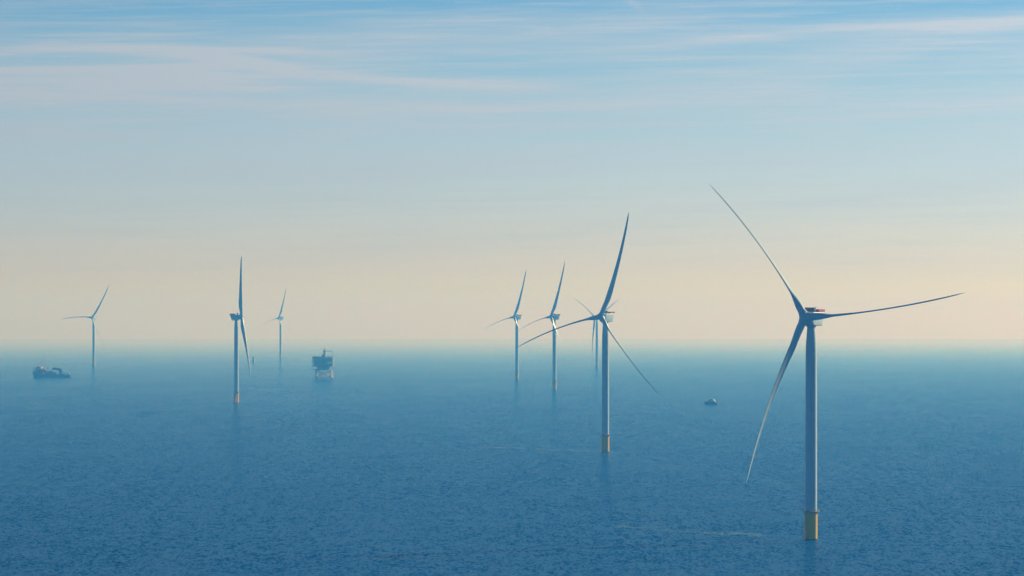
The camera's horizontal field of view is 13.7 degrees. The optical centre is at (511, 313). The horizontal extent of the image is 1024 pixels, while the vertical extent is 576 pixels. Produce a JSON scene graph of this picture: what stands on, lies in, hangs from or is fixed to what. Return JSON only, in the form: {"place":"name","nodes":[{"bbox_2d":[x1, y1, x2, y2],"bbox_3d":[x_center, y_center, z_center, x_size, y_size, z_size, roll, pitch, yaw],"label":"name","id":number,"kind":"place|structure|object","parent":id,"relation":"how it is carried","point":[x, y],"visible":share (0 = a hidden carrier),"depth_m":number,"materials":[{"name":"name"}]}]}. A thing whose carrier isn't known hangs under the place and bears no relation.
{"place":"outdoors","nodes":[
{"label":"outdoors","id":0,"kind":"place"},
{"bbox_2d":[0,339,1023,575],"bbox_3d":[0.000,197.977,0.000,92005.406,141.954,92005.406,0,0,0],"label":"sea","id":1,"kind":"structure","parent":0,"point":[287,464],"depth_m":3748.70,"materials":[{"name":"blue liquid"}]},
{"bbox_2d":[32,358,71,377],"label":"offshore ship","id":2,"kind":"object","parent":1,"relation":"on","point":[41,372],"visible":1,"depth_m":8864.13,"materials":[{"name":"paint"}]},
{"bbox_2d":[64,286,108,365],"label":"wind turbine","id":3,"kind":"object","parent":1,"relation":"in","point":[92,317],"visible":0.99,"depth_m":11011.84,"materials":[{"name":"metal"}]},
{"bbox_2d":[229,256,250,402],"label":"wind turbine","id":4,"kind":"object","parent":1,"relation":"in","point":[235,317],"visible":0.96,"depth_m":6187.87,"materials":[{"name":"metal"}]},
{"bbox_2d":[261,290,287,357],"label":"wind turbine","id":5,"kind":"object","parent":1,"relation":"in","point":[279,318],"visible":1,"depth_m":13377.77,"materials":[{"name":"metal"}]},
{"bbox_2d":[312,348,334,377],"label":"offshore platform","id":6,"kind":"structure","parent":1,"relation":"on","point":[320,363],"depth_m":8808.64,"materials":[{"name":"metal"}]},
{"bbox_2d":[485,272,526,379],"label":"wind turbine","id":7,"kind":"object","parent":1,"relation":"in","point":[515,317],"visible":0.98,"depth_m":8537.95,"materials":[{"name":"metal"}]},
{"bbox_2d":[521,262,564,389],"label":"wind turbine","id":8,"kind":"object","parent":1,"relation":"in","point":[553,317],"visible":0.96,"depth_m":7272.80,"materials":[{"name":"metal"}]},
{"bbox_2d":[518,213,657,452],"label":"wind turbine","id":9,"kind":"object","parent":1,"relation":"in","point":[604,316],"visible":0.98,"depth_m":3936.89,"materials":[{"name":"metal"}]},
{"bbox_2d":[575,299,615,366],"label":"wind turbine","id":10,"kind":"object","parent":1,"relation":"in","point":[596,360],"visible":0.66,"depth_m":10796.00,"materials":[{"name":"metal"}]},
{"bbox_2d":[704,399,717,403],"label":"work boat","id":11,"kind":"object","parent":1,"relation":"on","point":[711,401],"visible":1,"depth_m":6107.07,"materials":[{"name":"metal"}]},
{"bbox_2d":[709,184,961,539],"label":"wind turbine","id":12,"kind":"object","parent":1,"relation":"in","point":[812,318],"visible":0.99,"depth_m":2399.25,"materials":[{"name":"metal"}]},
{"bbox_2d":[0,0,1023,338],"label":"sky","id":13,"kind":"structure","parent":0,"point":[398,169],"materials":[{"name":"blue"}]}
]}

